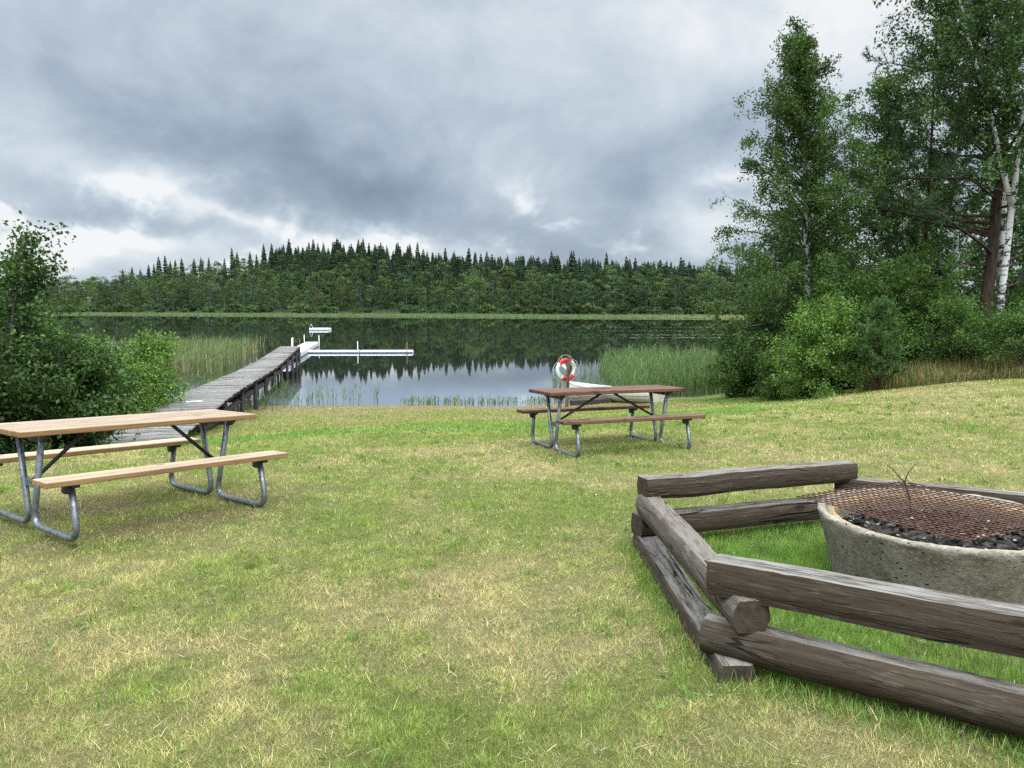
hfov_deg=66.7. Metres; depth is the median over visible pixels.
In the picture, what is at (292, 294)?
deciduous tree
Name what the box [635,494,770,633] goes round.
log
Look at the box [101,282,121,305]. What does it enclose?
deciduous tree
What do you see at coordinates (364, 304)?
deciduous tree
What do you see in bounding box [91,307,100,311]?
shrub
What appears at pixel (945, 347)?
shrub
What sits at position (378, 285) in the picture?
deciduous tree
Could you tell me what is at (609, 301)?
deciduous tree
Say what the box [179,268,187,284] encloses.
deciduous tree
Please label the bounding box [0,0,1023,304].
sky
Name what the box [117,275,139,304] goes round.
deciduous tree
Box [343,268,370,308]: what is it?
deciduous tree
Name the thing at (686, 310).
shrub
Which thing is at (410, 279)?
spruce tree
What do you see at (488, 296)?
deciduous tree
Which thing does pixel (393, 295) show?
deciduous tree
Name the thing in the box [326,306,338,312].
shrub
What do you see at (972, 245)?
deciduous tree
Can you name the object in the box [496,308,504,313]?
shrub
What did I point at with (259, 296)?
deciduous tree
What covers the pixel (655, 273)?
deciduous tree
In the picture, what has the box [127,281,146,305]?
deciduous tree
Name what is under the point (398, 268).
spruce tree
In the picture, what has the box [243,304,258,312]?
shrub
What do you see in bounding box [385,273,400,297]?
deciduous tree
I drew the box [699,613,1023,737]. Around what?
log
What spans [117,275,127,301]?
deciduous tree
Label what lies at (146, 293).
deciduous tree
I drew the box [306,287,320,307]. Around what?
deciduous tree
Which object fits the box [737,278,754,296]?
deciduous tree
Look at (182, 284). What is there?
deciduous tree
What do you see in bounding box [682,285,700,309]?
deciduous tree
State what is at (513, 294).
deciduous tree
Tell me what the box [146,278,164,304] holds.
deciduous tree
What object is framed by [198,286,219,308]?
deciduous tree
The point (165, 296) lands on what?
deciduous tree
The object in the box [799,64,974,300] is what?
birch tree
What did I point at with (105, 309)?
shrub
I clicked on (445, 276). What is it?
deciduous tree
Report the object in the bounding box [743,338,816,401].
shrub
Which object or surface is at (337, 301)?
deciduous tree
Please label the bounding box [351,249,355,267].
spruce tree
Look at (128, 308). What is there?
shrub
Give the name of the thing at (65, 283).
deciduous tree
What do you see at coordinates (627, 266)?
spruce tree
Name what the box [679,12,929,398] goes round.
birch tree
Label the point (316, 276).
deciduous tree
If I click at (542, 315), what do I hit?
reeds
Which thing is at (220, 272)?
deciduous tree
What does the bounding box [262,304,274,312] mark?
shrub
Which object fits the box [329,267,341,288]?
deciduous tree
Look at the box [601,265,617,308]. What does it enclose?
deciduous tree
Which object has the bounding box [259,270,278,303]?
deciduous tree
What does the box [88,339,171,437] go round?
shrub
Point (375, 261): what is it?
spruce tree
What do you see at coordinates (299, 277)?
deciduous tree
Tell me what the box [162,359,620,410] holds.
reeds
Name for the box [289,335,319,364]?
pontoon
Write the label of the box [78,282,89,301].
deciduous tree
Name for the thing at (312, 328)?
bathing raft
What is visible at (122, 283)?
spruce tree
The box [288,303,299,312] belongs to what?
shrub
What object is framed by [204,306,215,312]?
shrub
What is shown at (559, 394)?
picnic table
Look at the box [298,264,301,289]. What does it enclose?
spruce tree
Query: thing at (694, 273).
spruce tree
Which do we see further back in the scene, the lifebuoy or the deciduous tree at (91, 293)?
the deciduous tree at (91, 293)
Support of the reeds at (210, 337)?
in the lake
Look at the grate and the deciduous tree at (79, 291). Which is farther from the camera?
the deciduous tree at (79, 291)
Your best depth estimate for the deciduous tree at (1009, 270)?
29.44 m
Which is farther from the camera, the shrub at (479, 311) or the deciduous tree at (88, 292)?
the deciduous tree at (88, 292)
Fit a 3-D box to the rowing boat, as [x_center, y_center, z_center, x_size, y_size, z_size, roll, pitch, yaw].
[3.559,0.336,27.960,3.941,0.732,1.476,3,3,44]
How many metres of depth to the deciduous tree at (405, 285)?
306.54 m
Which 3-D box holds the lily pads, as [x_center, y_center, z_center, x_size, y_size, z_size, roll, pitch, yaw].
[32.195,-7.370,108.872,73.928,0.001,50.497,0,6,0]
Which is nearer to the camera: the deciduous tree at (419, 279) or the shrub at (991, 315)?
the shrub at (991, 315)
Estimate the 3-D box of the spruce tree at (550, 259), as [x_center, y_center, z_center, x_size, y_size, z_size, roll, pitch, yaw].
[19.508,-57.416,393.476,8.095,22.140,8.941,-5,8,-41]
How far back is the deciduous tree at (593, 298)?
287.18 m
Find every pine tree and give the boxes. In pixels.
[831,0,1023,315]
[852,26,1023,301]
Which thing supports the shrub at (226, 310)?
on the hill
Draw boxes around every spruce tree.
[120,269,126,292]
[146,263,150,280]
[155,257,163,285]
[163,256,167,280]
[172,260,178,280]
[178,258,184,283]
[191,258,197,279]
[229,247,234,278]
[234,252,240,276]
[248,252,253,272]
[260,244,267,268]
[269,242,273,268]
[295,254,300,272]
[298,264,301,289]
[300,247,304,261]
[317,270,325,303]
[329,252,334,282]
[334,265,340,295]
[336,244,342,265]
[340,262,348,300]
[341,247,346,263]
[349,263,353,289]
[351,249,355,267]
[355,270,364,301]
[356,239,359,256]
[358,238,366,255]
[366,243,370,259]
[368,273,375,305]
[369,258,374,281]
[373,252,376,279]
[374,267,379,297]
[380,246,385,275]
[387,267,392,300]
[390,266,401,302]
[397,243,401,259]
[397,258,400,274]
[404,249,410,278]
[407,273,414,303]
[415,242,420,261]
[425,264,429,296]
[428,272,436,304]
[437,267,445,297]
[443,248,448,270]
[449,258,453,273]
[456,273,464,304]
[466,248,473,267]
[488,273,498,305]
[503,270,511,305]
[521,275,529,306]
[528,255,532,268]
[548,250,552,267]
[555,257,561,278]
[562,266,570,303]
[567,269,576,304]
[569,251,571,270]
[569,251,576,279]
[583,264,592,294]
[624,260,628,276]
[626,266,631,303]
[660,267,666,296]
[676,264,684,303]
[683,271,690,306]
[688,265,701,310]
[727,264,730,279]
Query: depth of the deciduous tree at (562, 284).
301.50 m
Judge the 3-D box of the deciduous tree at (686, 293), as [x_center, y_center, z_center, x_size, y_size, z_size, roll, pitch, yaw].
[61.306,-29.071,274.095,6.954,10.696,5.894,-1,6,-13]
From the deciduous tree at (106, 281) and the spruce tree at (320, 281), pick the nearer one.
the spruce tree at (320, 281)
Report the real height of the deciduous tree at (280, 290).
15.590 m
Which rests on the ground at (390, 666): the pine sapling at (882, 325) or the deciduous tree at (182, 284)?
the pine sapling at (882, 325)
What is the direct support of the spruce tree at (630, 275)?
on the hill
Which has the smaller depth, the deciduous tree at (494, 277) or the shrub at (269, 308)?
the deciduous tree at (494, 277)
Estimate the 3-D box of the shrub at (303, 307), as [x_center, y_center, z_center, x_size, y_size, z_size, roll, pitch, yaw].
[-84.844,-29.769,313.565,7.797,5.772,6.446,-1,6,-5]
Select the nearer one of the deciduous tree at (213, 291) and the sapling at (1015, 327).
the sapling at (1015, 327)
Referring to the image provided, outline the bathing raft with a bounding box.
[309,324,330,329]
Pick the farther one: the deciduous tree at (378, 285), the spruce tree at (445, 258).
the spruce tree at (445, 258)
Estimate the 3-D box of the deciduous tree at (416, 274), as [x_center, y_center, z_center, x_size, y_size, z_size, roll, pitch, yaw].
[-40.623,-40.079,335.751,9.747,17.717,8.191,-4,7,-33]
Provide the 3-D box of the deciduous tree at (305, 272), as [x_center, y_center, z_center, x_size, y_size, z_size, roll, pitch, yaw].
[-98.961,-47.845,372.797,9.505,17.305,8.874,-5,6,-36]
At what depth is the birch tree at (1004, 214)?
26.13 m
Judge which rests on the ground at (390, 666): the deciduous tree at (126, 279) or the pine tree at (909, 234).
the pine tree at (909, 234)
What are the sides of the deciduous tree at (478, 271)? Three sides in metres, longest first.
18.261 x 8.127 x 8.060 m
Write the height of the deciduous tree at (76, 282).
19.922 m
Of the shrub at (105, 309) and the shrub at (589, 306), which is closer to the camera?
the shrub at (589, 306)
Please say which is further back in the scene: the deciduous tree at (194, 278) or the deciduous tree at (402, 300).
the deciduous tree at (194, 278)
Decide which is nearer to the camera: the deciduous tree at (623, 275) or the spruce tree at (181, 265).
the deciduous tree at (623, 275)
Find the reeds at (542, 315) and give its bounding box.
[52,311,747,318]
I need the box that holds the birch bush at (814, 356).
[758,290,882,400]
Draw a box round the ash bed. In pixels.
[842,507,1023,550]
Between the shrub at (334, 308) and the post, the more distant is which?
the shrub at (334, 308)
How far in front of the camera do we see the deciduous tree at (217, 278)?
391.70 m
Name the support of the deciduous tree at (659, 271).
on the hill
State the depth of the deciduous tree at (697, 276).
290.62 m
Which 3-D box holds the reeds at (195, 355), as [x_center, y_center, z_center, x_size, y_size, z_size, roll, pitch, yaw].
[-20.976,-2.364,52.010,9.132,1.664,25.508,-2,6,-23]
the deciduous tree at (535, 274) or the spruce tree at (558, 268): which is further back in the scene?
the spruce tree at (558, 268)
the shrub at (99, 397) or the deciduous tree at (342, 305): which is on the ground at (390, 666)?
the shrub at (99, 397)
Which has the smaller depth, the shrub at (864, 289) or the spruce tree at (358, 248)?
the shrub at (864, 289)
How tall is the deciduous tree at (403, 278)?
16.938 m
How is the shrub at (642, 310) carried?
on the hill
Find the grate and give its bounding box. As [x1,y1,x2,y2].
[796,480,1023,541]
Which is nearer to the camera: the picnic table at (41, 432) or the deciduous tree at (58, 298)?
the picnic table at (41, 432)
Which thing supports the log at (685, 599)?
on the ground at (390, 666)
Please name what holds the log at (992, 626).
on the log at (689, 548)
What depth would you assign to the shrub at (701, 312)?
259.78 m
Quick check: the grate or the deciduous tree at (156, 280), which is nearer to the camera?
the grate
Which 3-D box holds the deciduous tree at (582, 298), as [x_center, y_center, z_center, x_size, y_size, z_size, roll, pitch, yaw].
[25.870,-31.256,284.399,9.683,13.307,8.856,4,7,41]
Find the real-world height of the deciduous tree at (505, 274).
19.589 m
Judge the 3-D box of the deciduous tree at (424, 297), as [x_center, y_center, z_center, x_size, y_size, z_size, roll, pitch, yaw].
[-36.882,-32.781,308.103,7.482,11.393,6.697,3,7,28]
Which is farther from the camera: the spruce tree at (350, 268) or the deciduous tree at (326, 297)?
the spruce tree at (350, 268)
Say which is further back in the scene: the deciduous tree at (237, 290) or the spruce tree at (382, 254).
the spruce tree at (382, 254)
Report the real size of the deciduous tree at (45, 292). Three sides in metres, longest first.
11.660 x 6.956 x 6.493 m
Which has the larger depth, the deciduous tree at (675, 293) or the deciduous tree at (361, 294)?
the deciduous tree at (361, 294)
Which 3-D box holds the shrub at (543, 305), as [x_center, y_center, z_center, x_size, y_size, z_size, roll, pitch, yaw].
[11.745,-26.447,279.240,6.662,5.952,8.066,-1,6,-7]
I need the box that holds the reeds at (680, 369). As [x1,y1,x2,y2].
[597,341,732,397]
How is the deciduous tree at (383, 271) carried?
on the hill
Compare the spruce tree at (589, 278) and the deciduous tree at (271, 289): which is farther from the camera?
the deciduous tree at (271, 289)
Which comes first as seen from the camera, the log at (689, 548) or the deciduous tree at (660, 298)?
the log at (689, 548)
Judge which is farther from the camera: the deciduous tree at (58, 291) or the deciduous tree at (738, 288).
the deciduous tree at (58, 291)
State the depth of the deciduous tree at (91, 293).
365.64 m
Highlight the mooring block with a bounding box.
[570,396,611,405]
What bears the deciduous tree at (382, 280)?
on the hill
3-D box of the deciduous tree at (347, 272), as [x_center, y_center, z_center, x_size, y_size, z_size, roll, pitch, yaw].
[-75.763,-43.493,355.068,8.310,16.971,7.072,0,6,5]
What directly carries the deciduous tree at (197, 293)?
on the hill
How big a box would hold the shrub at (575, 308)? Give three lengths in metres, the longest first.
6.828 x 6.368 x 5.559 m
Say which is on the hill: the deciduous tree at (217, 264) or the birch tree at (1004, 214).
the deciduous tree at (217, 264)
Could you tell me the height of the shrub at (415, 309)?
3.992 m
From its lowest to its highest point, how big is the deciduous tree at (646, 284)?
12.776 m
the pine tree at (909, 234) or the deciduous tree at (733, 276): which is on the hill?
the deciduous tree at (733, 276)
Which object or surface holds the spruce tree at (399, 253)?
on the hill
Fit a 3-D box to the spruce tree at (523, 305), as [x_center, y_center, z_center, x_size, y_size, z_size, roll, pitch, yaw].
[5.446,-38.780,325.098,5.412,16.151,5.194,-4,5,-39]
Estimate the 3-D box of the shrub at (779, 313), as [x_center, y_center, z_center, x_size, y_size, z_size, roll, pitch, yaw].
[8.616,-1.197,22.757,3.090,3.779,3.414,0,6,0]
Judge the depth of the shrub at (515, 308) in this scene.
280.56 m
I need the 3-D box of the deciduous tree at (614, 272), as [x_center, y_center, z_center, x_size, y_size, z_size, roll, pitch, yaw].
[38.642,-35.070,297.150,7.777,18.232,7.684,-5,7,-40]
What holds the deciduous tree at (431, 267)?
on the hill
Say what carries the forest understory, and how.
on the hill
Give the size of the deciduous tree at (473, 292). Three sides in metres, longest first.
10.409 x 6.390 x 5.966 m
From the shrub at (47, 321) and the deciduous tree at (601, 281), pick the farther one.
the deciduous tree at (601, 281)
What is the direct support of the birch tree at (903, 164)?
on the ground at (390, 666)
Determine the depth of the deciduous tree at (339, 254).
403.26 m
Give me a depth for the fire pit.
3.84 m
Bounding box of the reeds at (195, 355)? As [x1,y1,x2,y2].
[123,334,259,374]
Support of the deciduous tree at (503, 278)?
on the hill
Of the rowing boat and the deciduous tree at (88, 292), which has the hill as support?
the deciduous tree at (88, 292)
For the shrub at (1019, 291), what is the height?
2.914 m
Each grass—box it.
[847,346,1023,390]
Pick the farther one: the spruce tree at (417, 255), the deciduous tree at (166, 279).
the deciduous tree at (166, 279)
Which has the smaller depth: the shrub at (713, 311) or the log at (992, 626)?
the log at (992, 626)
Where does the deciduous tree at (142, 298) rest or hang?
on the hill
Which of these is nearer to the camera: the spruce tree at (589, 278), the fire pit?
the fire pit
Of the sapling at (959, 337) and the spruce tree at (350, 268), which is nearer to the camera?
the sapling at (959, 337)
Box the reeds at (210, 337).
[96,329,273,351]
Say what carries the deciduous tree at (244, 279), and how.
on the hill
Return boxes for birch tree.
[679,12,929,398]
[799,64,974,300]
[848,30,985,277]
[869,0,1023,297]
[873,0,1023,316]
[904,0,1023,307]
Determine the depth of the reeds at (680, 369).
33.40 m
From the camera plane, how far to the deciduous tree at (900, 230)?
39.29 m
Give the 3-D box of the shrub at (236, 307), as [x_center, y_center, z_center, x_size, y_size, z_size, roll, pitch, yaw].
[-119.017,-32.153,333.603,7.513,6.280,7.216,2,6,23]
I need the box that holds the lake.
[33,315,762,406]
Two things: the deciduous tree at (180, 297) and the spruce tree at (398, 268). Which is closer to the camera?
the deciduous tree at (180, 297)
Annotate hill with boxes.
[40,278,973,314]
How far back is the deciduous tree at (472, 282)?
301.48 m
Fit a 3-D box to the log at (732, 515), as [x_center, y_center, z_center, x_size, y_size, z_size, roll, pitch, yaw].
[1.619,0.898,5.365,1.695,0.146,0.177,-2,6,-19]
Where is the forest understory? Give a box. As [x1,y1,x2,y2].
[39,252,753,313]
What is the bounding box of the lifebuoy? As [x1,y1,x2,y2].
[553,355,578,383]
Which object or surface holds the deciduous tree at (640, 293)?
on the hill
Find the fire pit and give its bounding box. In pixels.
[817,487,1023,604]
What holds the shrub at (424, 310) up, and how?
on the hill
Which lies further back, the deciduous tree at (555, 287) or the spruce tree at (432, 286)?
the spruce tree at (432, 286)
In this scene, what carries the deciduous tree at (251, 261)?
on the hill
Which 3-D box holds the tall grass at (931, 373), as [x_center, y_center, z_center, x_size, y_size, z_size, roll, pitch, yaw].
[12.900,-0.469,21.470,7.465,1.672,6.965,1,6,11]
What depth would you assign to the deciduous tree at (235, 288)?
346.08 m
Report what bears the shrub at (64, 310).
on the hill
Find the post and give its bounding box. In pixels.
[565,357,570,406]
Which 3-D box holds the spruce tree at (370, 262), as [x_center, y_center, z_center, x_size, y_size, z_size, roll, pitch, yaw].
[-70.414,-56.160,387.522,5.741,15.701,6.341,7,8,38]
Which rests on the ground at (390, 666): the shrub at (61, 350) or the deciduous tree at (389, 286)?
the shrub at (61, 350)
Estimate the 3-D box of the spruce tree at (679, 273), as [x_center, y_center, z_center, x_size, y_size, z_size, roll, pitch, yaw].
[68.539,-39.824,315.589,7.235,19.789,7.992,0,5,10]
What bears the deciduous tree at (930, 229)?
on the ground at (390, 666)
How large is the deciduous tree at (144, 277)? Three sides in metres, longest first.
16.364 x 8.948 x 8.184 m
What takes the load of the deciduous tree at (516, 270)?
on the hill
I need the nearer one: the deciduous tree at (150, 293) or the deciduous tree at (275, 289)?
the deciduous tree at (275, 289)
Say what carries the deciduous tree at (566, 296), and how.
on the hill
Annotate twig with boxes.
[887,463,917,511]
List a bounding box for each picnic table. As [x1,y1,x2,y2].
[0,409,287,541]
[517,385,705,457]
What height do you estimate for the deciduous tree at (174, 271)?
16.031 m
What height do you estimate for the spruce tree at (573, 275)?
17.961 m
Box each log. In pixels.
[631,495,826,536]
[632,534,755,683]
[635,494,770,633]
[637,460,857,497]
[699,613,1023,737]
[706,553,1023,657]
[834,477,1023,504]
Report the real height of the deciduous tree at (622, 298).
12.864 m
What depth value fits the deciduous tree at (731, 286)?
263.73 m
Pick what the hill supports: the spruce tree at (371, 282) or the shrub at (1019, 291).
the spruce tree at (371, 282)
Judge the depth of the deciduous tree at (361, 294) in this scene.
334.54 m
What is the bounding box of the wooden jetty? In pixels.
[99,346,300,443]
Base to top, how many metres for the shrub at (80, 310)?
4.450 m
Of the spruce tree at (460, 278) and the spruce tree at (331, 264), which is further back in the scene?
the spruce tree at (331, 264)
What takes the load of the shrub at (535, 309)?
on the hill
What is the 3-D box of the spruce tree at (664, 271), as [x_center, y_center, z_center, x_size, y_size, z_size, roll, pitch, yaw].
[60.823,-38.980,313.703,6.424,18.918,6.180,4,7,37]
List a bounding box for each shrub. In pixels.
[0,210,98,454]
[0,294,63,343]
[0,321,149,450]
[0,325,71,454]
[21,330,109,438]
[59,324,189,409]
[62,304,75,312]
[77,306,88,312]
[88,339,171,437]
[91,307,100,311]
[102,307,110,311]
[108,303,123,312]
[119,303,133,312]
[152,305,165,312]
[180,304,196,311]
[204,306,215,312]
[222,308,231,312]
[226,302,244,312]
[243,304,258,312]
[252,305,265,312]
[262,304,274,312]
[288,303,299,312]
[292,303,310,313]
[309,307,316,312]
[319,306,331,312]
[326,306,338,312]
[363,308,372,313]
[399,306,411,313]
[410,306,419,313]
[419,308,428,312]
[429,308,437,313]
[440,302,458,313]
[475,306,488,313]
[478,303,496,313]
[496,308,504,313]
[507,303,524,313]
[520,307,531,313]
[531,304,546,314]
[538,303,553,313]
[547,306,559,313]
[558,306,571,314]
[570,303,587,313]
[579,303,595,314]
[593,306,606,313]
[609,304,625,314]
[615,304,632,314]
[635,307,649,314]
[650,307,662,314]
[669,306,682,314]
[683,308,693,314]
[694,302,710,314]
[699,321,767,398]
[702,306,716,314]
[718,306,730,315]
[729,266,840,396]
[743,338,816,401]
[752,278,845,397]
[794,262,924,388]
[848,248,981,367]
[855,317,946,385]
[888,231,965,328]
[898,286,1009,360]
[928,326,1020,366]
[951,306,1021,357]
[971,277,1023,318]
[999,337,1021,356]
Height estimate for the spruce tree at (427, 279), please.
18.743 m
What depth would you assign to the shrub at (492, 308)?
288.99 m
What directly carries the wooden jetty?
on the ground at (390, 666)
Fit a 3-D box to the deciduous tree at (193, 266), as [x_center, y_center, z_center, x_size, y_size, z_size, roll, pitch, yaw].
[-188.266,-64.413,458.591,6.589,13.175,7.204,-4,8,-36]
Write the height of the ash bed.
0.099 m
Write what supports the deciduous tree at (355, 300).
on the hill
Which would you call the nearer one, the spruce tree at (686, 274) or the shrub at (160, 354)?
the shrub at (160, 354)
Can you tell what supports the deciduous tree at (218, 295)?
on the hill
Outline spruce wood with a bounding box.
[265,240,750,309]
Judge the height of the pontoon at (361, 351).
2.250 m
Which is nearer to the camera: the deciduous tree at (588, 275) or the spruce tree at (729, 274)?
the deciduous tree at (588, 275)
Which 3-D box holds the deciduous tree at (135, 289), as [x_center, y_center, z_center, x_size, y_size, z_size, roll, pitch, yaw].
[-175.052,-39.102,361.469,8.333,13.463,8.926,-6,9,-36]
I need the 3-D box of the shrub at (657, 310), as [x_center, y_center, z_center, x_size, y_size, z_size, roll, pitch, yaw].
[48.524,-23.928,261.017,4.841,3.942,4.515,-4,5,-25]
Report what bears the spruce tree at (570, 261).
on the hill
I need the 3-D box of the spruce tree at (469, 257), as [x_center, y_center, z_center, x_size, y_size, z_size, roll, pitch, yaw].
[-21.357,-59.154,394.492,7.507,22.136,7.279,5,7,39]
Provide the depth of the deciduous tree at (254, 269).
401.78 m
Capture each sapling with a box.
[848,294,911,390]
[904,289,1004,367]
[960,293,1023,373]
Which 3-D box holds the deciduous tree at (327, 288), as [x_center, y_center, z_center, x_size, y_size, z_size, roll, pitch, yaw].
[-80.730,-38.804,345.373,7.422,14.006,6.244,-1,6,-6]
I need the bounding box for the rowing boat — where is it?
[569,381,664,402]
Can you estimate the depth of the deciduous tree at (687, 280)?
290.93 m
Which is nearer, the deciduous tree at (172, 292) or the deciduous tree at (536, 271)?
the deciduous tree at (536, 271)
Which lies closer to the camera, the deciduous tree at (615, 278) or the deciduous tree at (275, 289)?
the deciduous tree at (615, 278)
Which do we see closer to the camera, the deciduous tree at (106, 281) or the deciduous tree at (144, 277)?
the deciduous tree at (106, 281)
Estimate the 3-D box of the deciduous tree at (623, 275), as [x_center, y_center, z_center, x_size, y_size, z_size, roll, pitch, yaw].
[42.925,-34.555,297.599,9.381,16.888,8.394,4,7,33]
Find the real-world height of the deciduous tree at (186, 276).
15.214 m
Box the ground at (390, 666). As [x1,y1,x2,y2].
[0,378,1023,767]
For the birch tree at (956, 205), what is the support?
on the ground at (390, 666)
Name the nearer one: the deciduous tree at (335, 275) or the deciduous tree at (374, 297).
the deciduous tree at (374, 297)
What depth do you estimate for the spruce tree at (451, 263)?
376.06 m
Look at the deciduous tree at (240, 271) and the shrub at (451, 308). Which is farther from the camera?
the deciduous tree at (240, 271)
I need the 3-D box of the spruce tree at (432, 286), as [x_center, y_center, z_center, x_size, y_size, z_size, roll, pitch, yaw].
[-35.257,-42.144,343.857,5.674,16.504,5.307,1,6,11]
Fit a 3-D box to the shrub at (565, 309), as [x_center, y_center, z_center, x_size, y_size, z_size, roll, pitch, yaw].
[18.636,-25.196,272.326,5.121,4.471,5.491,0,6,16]
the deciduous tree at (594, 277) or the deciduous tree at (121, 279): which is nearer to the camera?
the deciduous tree at (594, 277)
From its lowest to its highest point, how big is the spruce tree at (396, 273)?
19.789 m
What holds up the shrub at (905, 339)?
on the ground at (390, 666)
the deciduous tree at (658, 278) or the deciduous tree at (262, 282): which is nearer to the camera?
the deciduous tree at (658, 278)
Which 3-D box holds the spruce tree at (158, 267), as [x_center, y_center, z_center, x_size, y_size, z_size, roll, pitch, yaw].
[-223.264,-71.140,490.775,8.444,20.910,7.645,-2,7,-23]
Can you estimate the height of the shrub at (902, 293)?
4.077 m
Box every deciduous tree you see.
[39,290,52,302]
[46,285,55,305]
[51,285,63,300]
[53,278,63,305]
[54,293,65,306]
[57,276,72,304]
[63,275,82,305]
[77,280,97,311]
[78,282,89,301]
[82,278,96,310]
[84,276,103,307]
[91,282,108,311]
[96,291,109,309]
[99,280,114,304]
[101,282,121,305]
[107,284,123,308]
[110,280,122,302]
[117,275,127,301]
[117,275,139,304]
[120,292,131,302]
[125,286,142,310]
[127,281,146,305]
[134,283,154,311]
[137,275,147,299]
[139,283,156,309]
[141,280,156,310]
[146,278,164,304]
[150,274,159,297]
[150,286,171,308]
[155,270,165,289]
[156,271,167,286]
[160,286,173,306]
[162,279,181,311]
[165,265,172,281]
[166,277,182,309]
[170,266,181,287]
[172,284,189,307]
[173,280,194,305]
[178,275,194,297]
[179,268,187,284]
[181,282,198,306]
[183,275,200,304]
[188,288,203,308]
[189,264,197,280]
[190,275,200,295]
[196,271,220,305]
[197,260,206,279]
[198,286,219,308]
[203,266,217,286]
[204,283,220,305]
[204,283,227,306]
[205,271,222,301]
[212,261,223,283]
[213,286,232,308]
[216,269,228,298]
[218,266,230,286]
[224,276,245,303]
[224,278,242,303]
[230,256,241,277]
[234,266,247,297]
[235,272,252,305]
[236,292,248,311]
[238,258,246,270]
[243,287,257,310]
[244,259,257,275]
[244,275,267,305]
[250,268,264,287]
[252,288,269,304]
[257,260,270,282]
[257,270,268,295]
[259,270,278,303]
[262,269,278,295]
[262,282,280,311]
[266,276,285,307]
[268,279,287,307]
[272,269,299,311]
[277,255,283,270]
[281,279,294,308]
[285,270,304,302]
[286,286,303,307]
[299,266,313,289]
[300,279,315,304]
[300,292,312,304]
[304,271,324,310]
[306,250,317,262]
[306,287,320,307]
[314,292,331,309]
[318,270,329,299]
[322,281,335,305]
[324,270,348,306]
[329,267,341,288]
[330,282,351,312]
[332,291,341,310]
[334,250,344,267]
[337,277,351,306]
[338,271,353,301]
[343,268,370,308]
[344,268,353,286]
[348,259,362,274]
[349,280,370,312]
[351,289,362,309]
[352,258,373,288]
[357,274,371,308]
[366,285,384,311]
[373,259,387,289]
[373,280,384,306]
[373,287,389,309]
[377,275,391,306]
[380,280,402,311]
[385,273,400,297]
[389,273,407,302]
[394,272,415,304]
[394,289,409,310]
[399,279,414,308]
[403,260,419,284]
[408,270,427,303]
[409,287,427,312]
[413,271,437,306]
[418,288,429,312]
[422,265,436,287]
[427,280,442,307]
[428,289,440,309]
[433,286,450,309]
[434,261,455,298]
[439,279,449,305]
[444,287,466,309]
[446,273,467,311]
[453,282,467,312]
[458,275,477,312]
[460,267,481,307]
[465,275,489,306]
[465,288,478,311]
[470,270,483,304]
[471,263,487,297]
[478,267,493,304]
[482,270,504,306]
[483,283,496,304]
[495,266,516,309]
[496,268,514,295]
[497,288,509,309]
[504,265,524,302]
[504,290,516,310]
[510,280,528,305]
[518,269,539,312]
[518,279,543,309]
[523,266,543,298]
[528,272,544,302]
[528,283,541,305]
[535,289,548,306]
[539,275,563,307]
[540,274,557,304]
[543,273,565,305]
[552,279,571,311]
[555,281,577,309]
[562,280,577,307]
[565,279,583,304]
[572,280,595,304]
[579,273,598,304]
[581,270,595,296]
[583,279,605,306]
[586,290,598,313]
[592,287,604,308]
[594,268,614,312]
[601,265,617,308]
[603,275,628,308]
[604,268,622,308]
[605,291,614,307]
[613,272,634,305]
[613,281,632,308]
[627,274,651,307]
[629,272,643,306]
[635,264,659,312]
[640,281,652,313]
[644,267,658,306]
[648,281,669,308]
[649,273,668,306]
[651,261,667,289]
[660,273,689,308]
[661,277,677,311]
[661,282,674,312]
[667,277,688,311]
[676,277,695,305]
[677,288,693,311]
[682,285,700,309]
[687,273,708,303]
[694,284,712,305]
[697,268,718,306]
[698,274,717,305]
[700,273,726,303]
[709,227,821,339]
[713,277,726,309]
[713,281,731,304]
[722,282,739,310]
[724,267,737,285]
[729,281,747,304]
[735,286,748,306]
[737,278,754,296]
[756,233,876,297]
[868,218,914,267]
[874,183,1016,314]
[945,207,1022,310]
[958,216,1023,314]
[959,157,1023,312]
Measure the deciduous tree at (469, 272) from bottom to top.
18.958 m
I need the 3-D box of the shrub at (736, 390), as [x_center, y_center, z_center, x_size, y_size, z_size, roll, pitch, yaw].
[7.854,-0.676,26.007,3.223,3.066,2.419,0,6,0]
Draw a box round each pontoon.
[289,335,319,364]
[308,341,413,352]
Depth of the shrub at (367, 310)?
308.09 m
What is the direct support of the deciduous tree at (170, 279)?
on the hill
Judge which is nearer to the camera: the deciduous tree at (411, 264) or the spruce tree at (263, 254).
the deciduous tree at (411, 264)
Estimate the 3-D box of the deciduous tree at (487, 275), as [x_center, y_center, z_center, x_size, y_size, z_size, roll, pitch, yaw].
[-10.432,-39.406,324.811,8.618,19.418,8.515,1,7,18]
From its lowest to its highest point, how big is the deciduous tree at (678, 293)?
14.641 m
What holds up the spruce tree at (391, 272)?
on the hill
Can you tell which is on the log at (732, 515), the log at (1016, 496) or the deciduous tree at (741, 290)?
the log at (1016, 496)
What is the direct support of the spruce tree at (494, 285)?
on the hill
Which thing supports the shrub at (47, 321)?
on the ground at (390, 666)
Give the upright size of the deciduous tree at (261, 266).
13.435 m
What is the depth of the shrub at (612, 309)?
267.21 m
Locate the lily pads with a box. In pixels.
[586,327,722,338]
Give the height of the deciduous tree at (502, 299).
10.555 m
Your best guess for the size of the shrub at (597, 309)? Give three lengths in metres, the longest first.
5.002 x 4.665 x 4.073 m
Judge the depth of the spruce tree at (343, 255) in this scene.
402.79 m

